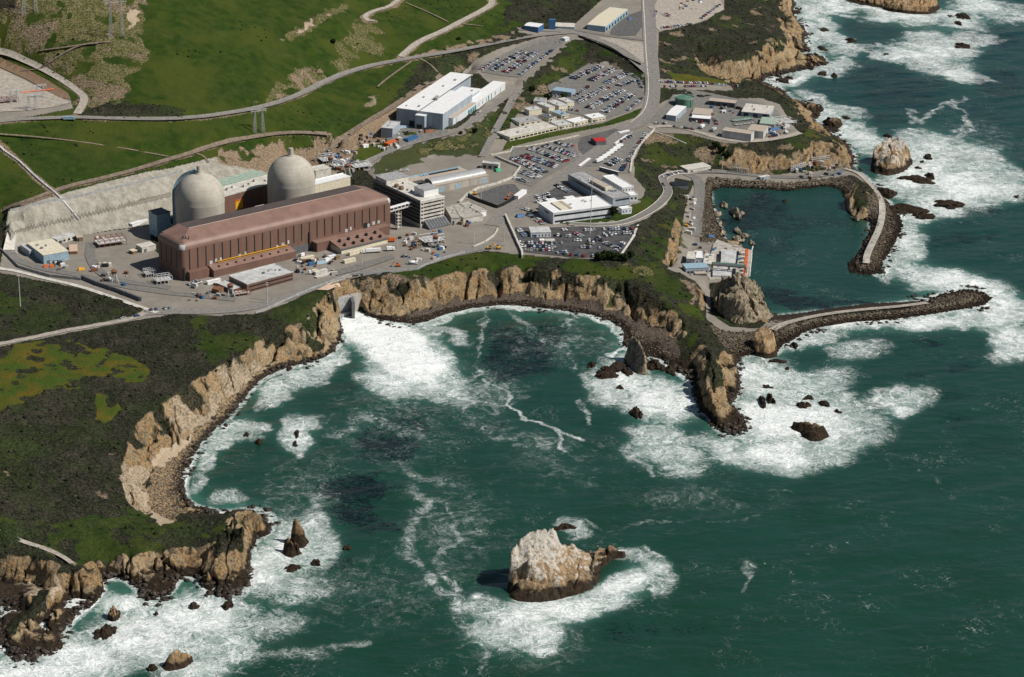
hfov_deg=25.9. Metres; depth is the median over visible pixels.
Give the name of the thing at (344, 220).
turbine building
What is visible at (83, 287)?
perimeter road
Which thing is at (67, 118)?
lorry
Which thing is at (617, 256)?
tree
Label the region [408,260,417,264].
lorry
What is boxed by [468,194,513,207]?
fence
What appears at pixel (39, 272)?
fence
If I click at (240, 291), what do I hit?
pipe rack
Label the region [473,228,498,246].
concrete wall
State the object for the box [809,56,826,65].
reef rock
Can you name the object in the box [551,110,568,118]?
office building
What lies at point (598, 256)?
tree
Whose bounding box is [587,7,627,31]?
warehouse
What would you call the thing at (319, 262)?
covered stack
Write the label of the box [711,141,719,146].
tree
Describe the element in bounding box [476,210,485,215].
store building
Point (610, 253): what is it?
tree
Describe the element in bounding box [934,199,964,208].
reef rock
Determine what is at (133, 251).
shed
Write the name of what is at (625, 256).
tree
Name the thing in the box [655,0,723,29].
gravel lot
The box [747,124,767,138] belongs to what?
shed
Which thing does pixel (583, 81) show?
parking lot
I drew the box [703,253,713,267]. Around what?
pump house
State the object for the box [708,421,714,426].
reef rock
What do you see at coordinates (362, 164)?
pipe rack
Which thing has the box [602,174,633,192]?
hall
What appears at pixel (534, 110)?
office building
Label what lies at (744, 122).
pipe rack
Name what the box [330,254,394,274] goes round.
yard pavement
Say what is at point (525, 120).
office building
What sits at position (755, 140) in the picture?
peninsula road
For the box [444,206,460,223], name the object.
store building
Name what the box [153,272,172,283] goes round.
pipe rack
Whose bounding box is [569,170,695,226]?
cove road
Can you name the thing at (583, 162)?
barrier wall
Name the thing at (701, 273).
store building
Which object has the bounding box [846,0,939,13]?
sea rock
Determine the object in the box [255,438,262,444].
reef rock
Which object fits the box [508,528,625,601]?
sea rock
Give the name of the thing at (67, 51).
grass track
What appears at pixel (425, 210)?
office block
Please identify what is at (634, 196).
annexe building
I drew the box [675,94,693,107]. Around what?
storage tank
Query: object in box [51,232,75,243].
office building
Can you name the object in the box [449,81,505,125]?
annexe building
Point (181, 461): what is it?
beach boulders
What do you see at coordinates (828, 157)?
storage rack
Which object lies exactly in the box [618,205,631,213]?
annexe building
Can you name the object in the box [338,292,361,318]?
outfall wall
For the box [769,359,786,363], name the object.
reef rock
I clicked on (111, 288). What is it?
retaining wall
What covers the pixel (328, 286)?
slope cover
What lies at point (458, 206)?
store building
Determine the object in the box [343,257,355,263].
container
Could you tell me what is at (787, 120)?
pipe rack
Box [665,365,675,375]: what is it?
reef rock
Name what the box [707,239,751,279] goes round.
intake structure
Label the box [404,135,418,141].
container
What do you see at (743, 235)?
reef rock
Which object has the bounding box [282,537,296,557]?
sea rock
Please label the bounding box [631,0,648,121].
road edge
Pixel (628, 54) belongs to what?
road
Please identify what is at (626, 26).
parking lot
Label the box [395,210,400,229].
stair tower
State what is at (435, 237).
guard tower
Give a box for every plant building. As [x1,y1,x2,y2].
[218,170,265,186]
[312,164,330,178]
[315,173,350,192]
[482,160,500,169]
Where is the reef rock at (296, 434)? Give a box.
[295,429,298,438]
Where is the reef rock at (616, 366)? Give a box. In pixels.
[601,361,633,376]
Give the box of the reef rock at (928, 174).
[924,172,934,179]
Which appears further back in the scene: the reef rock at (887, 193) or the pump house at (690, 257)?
the reef rock at (887, 193)
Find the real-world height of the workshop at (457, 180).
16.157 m
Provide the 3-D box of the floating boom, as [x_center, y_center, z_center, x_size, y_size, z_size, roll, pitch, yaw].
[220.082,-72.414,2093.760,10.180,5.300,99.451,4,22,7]
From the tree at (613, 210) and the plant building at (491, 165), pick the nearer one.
the tree at (613, 210)
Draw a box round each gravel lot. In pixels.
[599,37,643,62]
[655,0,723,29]
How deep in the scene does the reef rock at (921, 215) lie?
2240.51 m
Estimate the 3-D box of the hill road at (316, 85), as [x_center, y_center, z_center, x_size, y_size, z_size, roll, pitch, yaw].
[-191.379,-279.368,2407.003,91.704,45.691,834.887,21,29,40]
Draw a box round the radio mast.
[590,171,592,231]
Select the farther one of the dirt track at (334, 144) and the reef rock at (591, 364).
the dirt track at (334, 144)
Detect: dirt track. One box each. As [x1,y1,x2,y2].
[3,131,327,210]
[312,73,443,160]
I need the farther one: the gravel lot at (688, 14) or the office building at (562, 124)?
the gravel lot at (688, 14)
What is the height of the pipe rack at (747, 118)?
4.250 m
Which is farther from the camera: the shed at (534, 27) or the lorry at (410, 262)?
the shed at (534, 27)
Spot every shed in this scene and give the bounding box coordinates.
[75,234,82,241]
[129,248,136,253]
[136,241,155,252]
[212,286,223,293]
[524,22,543,32]
[552,87,575,96]
[561,36,569,40]
[666,105,685,121]
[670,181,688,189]
[708,98,736,107]
[722,127,753,141]
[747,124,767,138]
[758,174,769,179]
[760,117,776,127]
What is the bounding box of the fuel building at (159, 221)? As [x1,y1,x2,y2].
[148,207,170,237]
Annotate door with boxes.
[235,198,242,209]
[292,244,308,253]
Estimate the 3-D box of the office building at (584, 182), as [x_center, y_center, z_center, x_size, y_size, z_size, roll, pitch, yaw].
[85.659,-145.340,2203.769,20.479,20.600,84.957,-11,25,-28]
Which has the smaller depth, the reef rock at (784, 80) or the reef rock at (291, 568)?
the reef rock at (291, 568)
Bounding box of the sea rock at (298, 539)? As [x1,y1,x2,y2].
[290,519,308,555]
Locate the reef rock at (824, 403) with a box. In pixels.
[818,400,829,406]
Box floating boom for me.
[742,246,753,276]
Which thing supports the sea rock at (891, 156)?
in the sea
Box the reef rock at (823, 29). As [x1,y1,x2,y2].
[818,27,829,31]
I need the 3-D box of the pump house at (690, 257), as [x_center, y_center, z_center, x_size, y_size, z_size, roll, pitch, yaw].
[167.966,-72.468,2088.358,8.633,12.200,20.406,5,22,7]
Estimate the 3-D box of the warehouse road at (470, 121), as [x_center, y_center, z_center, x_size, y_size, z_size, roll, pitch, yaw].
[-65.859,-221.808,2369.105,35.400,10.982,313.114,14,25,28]
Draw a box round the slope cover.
[317,276,350,289]
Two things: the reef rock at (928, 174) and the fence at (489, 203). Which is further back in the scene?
the reef rock at (928, 174)
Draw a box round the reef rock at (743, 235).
[738,233,749,237]
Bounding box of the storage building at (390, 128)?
[381,120,399,137]
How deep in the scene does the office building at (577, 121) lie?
2409.41 m
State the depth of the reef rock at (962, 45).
2883.82 m
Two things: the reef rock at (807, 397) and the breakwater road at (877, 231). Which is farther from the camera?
the breakwater road at (877, 231)
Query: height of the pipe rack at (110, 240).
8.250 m
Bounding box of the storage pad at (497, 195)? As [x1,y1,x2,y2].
[477,184,519,204]
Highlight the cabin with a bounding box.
[529,226,550,236]
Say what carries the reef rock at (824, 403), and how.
in the sea
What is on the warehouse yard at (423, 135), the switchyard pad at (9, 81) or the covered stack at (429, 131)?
the covered stack at (429, 131)
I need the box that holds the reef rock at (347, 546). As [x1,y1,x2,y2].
[343,544,350,549]
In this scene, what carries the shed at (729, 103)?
on the work pad at (724, 119)
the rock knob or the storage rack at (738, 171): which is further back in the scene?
the storage rack at (738, 171)
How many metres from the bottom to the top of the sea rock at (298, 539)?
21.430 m
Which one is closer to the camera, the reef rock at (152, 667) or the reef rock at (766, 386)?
the reef rock at (152, 667)
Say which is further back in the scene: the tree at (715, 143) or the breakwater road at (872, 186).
the tree at (715, 143)
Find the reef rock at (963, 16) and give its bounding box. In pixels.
[955,13,970,19]
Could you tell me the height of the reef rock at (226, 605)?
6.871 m
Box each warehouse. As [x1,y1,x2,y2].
[396,72,479,129]
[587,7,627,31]
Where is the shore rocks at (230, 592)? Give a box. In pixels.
[0,0,935,661]
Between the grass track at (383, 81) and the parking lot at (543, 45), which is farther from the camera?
the parking lot at (543, 45)
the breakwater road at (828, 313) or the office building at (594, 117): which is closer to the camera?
the breakwater road at (828, 313)
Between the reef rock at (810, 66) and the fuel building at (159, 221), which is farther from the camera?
the reef rock at (810, 66)
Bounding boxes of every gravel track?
[363,0,399,20]
[398,0,494,56]
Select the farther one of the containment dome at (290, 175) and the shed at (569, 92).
the shed at (569, 92)
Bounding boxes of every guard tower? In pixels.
[111,269,118,282]
[227,283,234,296]
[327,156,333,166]
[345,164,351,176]
[433,235,439,247]
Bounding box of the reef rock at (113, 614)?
[108,605,120,621]
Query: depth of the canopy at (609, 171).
2268.74 m
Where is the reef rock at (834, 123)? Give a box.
[823,117,842,130]
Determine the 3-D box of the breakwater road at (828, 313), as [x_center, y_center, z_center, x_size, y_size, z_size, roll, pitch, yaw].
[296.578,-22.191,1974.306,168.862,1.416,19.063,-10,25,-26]
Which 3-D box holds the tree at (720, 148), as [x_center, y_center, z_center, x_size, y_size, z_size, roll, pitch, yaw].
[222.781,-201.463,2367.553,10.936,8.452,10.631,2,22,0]
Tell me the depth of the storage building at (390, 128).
2329.22 m
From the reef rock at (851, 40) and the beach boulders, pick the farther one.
the reef rock at (851, 40)
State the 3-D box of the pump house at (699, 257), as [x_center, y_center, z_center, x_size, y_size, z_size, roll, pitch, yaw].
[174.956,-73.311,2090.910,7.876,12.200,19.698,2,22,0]
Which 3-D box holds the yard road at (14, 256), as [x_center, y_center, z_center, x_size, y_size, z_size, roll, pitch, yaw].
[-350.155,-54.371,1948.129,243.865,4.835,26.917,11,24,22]
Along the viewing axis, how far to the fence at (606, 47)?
2666.89 m
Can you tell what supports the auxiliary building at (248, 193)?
on the ground at (228, 64)
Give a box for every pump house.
[680,162,710,172]
[682,262,708,273]
[686,251,696,262]
[695,251,702,262]
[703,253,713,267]
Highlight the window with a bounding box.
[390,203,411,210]
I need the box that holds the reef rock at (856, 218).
[851,215,859,221]
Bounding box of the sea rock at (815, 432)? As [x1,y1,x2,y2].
[790,421,828,441]
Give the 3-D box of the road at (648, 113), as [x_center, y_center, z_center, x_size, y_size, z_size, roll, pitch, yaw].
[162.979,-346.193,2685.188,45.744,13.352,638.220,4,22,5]
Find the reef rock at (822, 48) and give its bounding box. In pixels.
[817,46,827,50]
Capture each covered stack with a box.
[315,260,326,264]
[424,129,434,133]
[515,213,525,217]
[769,127,780,130]
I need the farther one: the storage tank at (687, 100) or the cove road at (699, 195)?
the storage tank at (687, 100)
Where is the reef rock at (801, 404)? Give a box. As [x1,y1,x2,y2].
[796,401,811,408]
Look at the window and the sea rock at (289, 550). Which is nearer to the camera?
the sea rock at (289, 550)
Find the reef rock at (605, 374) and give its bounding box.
[595,369,618,378]
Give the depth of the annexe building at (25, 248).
2000.14 m
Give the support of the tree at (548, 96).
on the ground at (228, 64)
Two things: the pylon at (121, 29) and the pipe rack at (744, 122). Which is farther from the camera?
the pipe rack at (744, 122)
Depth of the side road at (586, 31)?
2717.28 m
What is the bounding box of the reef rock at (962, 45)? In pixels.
[954,42,969,48]
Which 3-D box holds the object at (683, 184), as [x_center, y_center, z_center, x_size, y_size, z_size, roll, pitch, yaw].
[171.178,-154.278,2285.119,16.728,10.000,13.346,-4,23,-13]
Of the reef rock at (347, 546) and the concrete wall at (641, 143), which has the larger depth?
the concrete wall at (641, 143)
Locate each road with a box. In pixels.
[0,32,573,121]
[0,48,87,113]
[0,267,158,312]
[2,249,236,300]
[85,243,171,288]
[145,241,503,314]
[363,90,517,170]
[478,89,523,156]
[485,121,650,225]
[517,27,652,72]
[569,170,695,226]
[575,29,644,40]
[614,0,659,130]
[647,125,803,141]
[682,174,704,236]
[696,167,845,177]
[770,301,928,329]
[843,167,884,202]
[863,202,885,262]
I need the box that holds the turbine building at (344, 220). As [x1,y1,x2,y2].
[158,185,389,280]
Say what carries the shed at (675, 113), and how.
on the work pad at (724, 119)
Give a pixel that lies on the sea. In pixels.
(432, 472)
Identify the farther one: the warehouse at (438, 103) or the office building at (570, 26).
the office building at (570, 26)
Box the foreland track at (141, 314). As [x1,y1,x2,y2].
[0,312,147,344]
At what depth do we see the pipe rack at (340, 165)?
2243.34 m
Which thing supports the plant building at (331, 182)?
on the ground at (228, 64)
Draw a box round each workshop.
[408,166,466,184]
[422,168,488,191]
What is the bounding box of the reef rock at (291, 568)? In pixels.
[284,564,301,572]
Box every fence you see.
[0,248,80,279]
[10,170,181,210]
[255,250,465,313]
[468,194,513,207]
[578,35,640,64]
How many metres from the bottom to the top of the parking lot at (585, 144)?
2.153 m
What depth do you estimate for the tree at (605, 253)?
2026.86 m
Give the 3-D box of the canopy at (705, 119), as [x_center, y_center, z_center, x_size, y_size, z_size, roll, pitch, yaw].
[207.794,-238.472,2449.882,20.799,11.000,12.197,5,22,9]
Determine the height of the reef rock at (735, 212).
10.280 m
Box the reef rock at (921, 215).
[912,212,935,219]
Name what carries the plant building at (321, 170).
on the ground at (228, 64)
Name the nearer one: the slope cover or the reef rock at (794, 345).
the reef rock at (794, 345)
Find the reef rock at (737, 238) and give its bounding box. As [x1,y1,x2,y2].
[731,235,744,242]
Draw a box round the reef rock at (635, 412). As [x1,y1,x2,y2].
[629,406,642,418]
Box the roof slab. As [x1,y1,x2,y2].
[691,107,712,115]
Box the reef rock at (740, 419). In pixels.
[735,415,747,428]
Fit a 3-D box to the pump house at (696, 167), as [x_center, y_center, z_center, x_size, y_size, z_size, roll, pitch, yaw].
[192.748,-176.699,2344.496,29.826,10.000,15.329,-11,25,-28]
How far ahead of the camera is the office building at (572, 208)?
2133.99 m
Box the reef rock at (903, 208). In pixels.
[888,203,929,214]
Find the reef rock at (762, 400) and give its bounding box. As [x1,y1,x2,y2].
[759,396,765,408]
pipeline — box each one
[0,146,78,220]
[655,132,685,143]
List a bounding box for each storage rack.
[731,166,747,173]
[790,161,805,172]
[811,154,829,162]
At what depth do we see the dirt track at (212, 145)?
2168.01 m
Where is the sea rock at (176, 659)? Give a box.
[162,649,192,670]
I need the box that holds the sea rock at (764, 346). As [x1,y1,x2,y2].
[752,326,777,358]
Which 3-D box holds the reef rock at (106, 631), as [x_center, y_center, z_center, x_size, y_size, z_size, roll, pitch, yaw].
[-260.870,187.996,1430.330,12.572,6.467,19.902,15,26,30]
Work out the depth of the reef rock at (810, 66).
2762.12 m
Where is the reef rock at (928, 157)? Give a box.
[925,153,932,159]
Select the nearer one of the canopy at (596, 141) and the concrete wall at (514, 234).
the concrete wall at (514, 234)
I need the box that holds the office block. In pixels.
[372,171,450,229]
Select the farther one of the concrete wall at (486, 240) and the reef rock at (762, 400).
the concrete wall at (486, 240)
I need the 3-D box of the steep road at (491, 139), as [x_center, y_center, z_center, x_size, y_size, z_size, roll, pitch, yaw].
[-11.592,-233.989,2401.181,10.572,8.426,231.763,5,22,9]
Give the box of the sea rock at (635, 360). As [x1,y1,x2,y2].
[624,336,647,374]
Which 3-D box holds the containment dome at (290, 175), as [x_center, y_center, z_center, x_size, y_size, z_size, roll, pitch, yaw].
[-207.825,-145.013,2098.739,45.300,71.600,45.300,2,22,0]
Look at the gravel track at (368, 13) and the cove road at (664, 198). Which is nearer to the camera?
the cove road at (664, 198)
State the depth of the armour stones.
2130.53 m
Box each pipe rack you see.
[0,95,18,102]
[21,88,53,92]
[94,232,126,247]
[143,267,155,277]
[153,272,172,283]
[233,287,250,296]
[318,152,337,164]
[333,160,348,166]
[351,160,372,168]
[414,238,420,248]
[418,232,444,243]
[731,116,753,121]
[734,120,755,124]
[772,115,796,125]
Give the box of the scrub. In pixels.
[0,0,911,630]
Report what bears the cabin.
on the ground at (228, 64)
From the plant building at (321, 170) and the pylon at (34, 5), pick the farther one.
the pylon at (34, 5)
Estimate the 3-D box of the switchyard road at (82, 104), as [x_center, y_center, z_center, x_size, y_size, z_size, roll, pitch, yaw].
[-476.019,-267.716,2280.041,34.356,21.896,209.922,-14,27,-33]
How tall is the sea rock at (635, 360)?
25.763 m
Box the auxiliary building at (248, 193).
[223,174,267,212]
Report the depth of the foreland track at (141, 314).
1825.18 m
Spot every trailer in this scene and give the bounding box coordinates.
[129,219,147,226]
[513,189,526,198]
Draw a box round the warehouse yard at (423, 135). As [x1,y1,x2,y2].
[387,119,450,148]
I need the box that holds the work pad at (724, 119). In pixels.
[650,87,782,138]
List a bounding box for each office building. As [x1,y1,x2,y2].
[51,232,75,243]
[228,263,293,291]
[496,122,556,140]
[511,115,541,125]
[524,106,541,115]
[533,97,546,104]
[537,102,554,113]
[538,113,555,121]
[538,195,611,223]
[547,100,567,110]
[549,119,571,128]
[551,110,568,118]
[555,22,574,29]
[557,97,574,107]
[566,117,587,126]
[568,171,630,208]
[585,113,605,122]
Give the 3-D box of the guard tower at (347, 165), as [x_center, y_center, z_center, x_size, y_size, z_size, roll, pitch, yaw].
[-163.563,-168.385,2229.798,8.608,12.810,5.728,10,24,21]
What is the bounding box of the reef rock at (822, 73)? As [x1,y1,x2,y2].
[817,71,826,75]
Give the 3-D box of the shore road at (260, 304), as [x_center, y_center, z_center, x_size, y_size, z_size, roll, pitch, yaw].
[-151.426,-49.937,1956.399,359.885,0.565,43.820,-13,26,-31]
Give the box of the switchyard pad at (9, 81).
[0,69,70,111]
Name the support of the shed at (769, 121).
on the work pad at (724, 119)
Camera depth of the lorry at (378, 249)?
2026.83 m
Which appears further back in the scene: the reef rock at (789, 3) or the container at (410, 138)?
the reef rock at (789, 3)
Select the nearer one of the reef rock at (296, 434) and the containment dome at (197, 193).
the reef rock at (296, 434)
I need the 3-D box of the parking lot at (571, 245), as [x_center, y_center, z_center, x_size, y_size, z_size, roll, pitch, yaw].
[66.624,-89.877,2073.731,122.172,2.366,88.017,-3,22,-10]
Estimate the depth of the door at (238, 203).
2104.46 m
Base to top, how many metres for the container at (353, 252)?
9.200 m
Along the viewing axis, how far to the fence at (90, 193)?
2083.79 m
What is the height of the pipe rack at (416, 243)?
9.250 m
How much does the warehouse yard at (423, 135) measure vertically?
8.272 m
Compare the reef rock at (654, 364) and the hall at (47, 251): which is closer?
the reef rock at (654, 364)
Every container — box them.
[69,244,77,253]
[206,278,220,284]
[300,254,314,259]
[313,268,327,274]
[314,272,330,278]
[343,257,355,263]
[348,245,371,255]
[384,140,396,145]
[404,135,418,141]
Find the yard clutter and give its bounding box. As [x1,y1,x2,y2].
[49,0,841,300]
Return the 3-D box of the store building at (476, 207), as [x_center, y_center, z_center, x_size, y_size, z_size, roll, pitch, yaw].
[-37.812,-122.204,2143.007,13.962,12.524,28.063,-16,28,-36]
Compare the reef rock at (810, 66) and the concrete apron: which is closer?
the concrete apron
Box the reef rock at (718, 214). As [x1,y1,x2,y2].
[713,211,721,217]
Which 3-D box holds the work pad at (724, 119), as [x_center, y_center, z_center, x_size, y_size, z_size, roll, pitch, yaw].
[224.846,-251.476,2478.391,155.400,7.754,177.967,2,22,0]
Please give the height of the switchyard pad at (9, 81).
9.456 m
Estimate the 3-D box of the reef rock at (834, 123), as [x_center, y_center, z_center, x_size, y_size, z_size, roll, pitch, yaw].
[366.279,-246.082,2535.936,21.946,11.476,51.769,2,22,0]
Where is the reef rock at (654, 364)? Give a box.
[646,359,664,370]
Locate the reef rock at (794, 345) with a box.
[791,342,797,348]
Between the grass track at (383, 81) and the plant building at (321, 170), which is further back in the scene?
the grass track at (383, 81)
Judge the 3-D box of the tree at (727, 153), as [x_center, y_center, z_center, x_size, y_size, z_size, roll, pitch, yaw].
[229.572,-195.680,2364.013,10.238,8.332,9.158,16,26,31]
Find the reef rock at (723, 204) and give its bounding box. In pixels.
[720,201,727,208]
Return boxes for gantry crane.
[710,262,746,273]
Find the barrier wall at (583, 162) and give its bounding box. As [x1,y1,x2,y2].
[578,158,590,166]
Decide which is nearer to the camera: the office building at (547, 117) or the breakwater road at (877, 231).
the breakwater road at (877, 231)
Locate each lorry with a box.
[63,116,74,120]
[362,247,380,252]
[386,246,394,250]
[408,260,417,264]
[595,157,603,162]
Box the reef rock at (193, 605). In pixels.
[190,601,199,609]
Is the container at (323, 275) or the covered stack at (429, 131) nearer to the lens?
the container at (323, 275)
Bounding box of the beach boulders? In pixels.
[146,294,678,518]
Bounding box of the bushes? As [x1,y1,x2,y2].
[0,0,791,523]
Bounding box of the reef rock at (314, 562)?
[311,559,320,565]
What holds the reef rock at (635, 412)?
in the sea
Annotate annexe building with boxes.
[20,243,33,256]
[217,280,241,292]
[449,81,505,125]
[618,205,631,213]
[627,191,637,201]
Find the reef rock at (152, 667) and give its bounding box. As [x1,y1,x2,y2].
[147,664,157,671]
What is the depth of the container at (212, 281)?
1944.96 m
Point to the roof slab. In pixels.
(701, 111)
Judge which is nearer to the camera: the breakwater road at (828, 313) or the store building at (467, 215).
the breakwater road at (828, 313)
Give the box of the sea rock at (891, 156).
[871,137,912,175]
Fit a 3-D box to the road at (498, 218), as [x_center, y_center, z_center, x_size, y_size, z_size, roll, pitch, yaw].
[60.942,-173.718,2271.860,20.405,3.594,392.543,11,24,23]
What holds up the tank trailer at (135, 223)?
on the ground at (228, 64)
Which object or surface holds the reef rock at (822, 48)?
in the sea
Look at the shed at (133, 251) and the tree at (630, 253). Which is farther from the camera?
the tree at (630, 253)
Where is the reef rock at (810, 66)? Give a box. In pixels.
[807,62,813,69]
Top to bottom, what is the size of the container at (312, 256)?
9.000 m
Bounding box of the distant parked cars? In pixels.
[473,4,787,176]
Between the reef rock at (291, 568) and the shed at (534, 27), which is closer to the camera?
the reef rock at (291, 568)
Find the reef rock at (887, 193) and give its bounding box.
[876,187,897,198]
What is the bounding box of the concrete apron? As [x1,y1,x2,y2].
[3,232,15,249]
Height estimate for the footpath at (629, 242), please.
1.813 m
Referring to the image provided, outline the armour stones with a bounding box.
[700,175,992,356]
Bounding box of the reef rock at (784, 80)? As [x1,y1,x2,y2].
[776,78,788,83]
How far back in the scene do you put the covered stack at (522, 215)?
2131.20 m
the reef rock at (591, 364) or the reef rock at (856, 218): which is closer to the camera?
the reef rock at (591, 364)
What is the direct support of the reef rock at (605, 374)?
in the sea
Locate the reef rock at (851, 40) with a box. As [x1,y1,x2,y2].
[845,38,856,42]
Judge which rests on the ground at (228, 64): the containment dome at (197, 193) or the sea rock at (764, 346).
the containment dome at (197, 193)
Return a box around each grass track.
[0,133,168,156]
[20,41,110,70]
[40,43,97,50]
[377,61,411,86]
[405,2,448,21]
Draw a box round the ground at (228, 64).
[0,0,990,660]
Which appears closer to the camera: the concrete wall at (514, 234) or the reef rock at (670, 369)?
the reef rock at (670, 369)
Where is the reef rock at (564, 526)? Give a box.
[553,523,576,529]
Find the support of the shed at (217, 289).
on the ground at (228, 64)
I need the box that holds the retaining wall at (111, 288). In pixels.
[81,275,141,300]
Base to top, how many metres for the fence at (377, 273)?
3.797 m
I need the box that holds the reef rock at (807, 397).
[803,395,813,399]
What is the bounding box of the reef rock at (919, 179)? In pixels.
[897,175,935,183]
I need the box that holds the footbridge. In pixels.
[390,201,411,211]
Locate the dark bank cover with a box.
[0,57,69,98]
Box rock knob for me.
[712,272,772,323]
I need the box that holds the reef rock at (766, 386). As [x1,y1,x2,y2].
[762,384,772,388]
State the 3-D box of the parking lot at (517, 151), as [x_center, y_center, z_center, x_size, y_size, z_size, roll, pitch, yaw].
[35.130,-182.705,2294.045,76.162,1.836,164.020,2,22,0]
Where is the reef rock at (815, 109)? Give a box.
[804,102,823,117]
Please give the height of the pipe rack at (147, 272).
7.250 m
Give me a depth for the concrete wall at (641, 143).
2352.43 m
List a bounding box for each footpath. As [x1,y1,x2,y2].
[18,537,73,563]
[621,224,638,252]
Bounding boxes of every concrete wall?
[459,155,520,202]
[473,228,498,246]
[490,135,578,154]
[504,214,522,257]
[629,128,654,172]
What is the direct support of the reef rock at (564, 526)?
in the sea
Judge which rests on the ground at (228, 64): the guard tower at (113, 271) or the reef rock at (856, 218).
the guard tower at (113, 271)
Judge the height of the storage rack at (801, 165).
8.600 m
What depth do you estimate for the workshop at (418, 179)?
2221.27 m
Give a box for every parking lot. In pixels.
[476,35,564,76]
[509,138,580,185]
[515,225,636,256]
[541,183,583,201]
[547,62,644,117]
[578,129,617,153]
[586,130,651,172]
[610,10,642,34]
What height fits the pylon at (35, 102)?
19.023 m
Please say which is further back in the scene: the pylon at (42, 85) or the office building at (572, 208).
the pylon at (42, 85)
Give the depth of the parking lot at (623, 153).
2330.00 m
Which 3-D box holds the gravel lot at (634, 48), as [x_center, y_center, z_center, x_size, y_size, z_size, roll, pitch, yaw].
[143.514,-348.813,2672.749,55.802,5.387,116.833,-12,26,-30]
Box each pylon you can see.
[7,88,19,102]
[22,0,37,13]
[24,93,38,110]
[33,83,45,97]
[105,0,125,36]
[251,108,265,133]
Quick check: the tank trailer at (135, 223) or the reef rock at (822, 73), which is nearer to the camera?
the tank trailer at (135, 223)
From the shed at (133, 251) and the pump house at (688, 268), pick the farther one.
the pump house at (688, 268)
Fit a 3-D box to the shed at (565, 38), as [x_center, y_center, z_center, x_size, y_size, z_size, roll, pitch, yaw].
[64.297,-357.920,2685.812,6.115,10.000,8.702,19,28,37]
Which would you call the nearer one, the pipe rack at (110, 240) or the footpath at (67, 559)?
the footpath at (67, 559)
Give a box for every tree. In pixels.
[528,85,535,91]
[543,93,552,98]
[594,252,604,259]
[600,250,608,259]
[607,250,614,259]
[610,206,617,216]
[611,252,620,260]
[620,253,628,260]
[627,250,634,257]
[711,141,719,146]
[717,144,726,151]
[724,150,732,157]
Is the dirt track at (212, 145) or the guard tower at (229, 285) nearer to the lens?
the guard tower at (229, 285)
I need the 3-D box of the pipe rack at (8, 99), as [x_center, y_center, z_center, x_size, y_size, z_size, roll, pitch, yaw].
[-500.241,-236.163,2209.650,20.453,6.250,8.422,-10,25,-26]
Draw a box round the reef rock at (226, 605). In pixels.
[222,601,233,610]
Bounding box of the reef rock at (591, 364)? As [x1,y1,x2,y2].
[587,361,595,367]
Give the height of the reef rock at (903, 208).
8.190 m
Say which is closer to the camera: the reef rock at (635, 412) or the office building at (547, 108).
the reef rock at (635, 412)
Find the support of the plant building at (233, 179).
on the ground at (228, 64)
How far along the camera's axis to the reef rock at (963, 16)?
3029.66 m
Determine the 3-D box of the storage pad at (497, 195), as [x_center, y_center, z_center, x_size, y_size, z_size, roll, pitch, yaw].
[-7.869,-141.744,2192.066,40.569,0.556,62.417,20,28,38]
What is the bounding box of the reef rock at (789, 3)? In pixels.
[785,0,791,7]
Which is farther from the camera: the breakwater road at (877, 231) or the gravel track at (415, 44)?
the gravel track at (415, 44)
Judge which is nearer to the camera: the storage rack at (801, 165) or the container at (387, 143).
the container at (387, 143)
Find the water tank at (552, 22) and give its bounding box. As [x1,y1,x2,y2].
[549,19,555,29]
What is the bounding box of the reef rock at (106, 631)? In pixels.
[93,623,116,639]
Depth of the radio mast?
2083.05 m
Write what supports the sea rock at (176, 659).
in the sea
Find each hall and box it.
[27,238,68,263]
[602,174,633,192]
[741,103,773,117]
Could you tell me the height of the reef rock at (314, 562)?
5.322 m
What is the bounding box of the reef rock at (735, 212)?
[729,207,740,219]
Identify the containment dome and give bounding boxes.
[172,165,224,225]
[267,147,314,203]
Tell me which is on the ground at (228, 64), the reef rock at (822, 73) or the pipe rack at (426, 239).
the pipe rack at (426, 239)
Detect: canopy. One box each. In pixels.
[591,137,605,145]
[599,166,618,175]
[691,114,710,122]
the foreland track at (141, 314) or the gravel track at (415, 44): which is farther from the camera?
the gravel track at (415, 44)
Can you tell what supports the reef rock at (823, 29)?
in the sea
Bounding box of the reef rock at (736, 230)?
[733,226,741,234]
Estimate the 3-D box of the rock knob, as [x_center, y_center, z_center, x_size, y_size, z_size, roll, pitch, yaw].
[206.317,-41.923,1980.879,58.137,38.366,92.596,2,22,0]
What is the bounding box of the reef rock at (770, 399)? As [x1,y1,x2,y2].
[767,393,775,403]
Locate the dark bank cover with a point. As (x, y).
(31, 76)
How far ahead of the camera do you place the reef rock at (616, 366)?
1853.74 m
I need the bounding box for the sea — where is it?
[0,0,1023,676]
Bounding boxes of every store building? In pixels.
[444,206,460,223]
[449,203,468,211]
[456,206,482,223]
[459,201,487,213]
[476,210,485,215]
[694,271,706,275]
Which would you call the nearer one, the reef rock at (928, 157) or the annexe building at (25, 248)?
the annexe building at (25, 248)

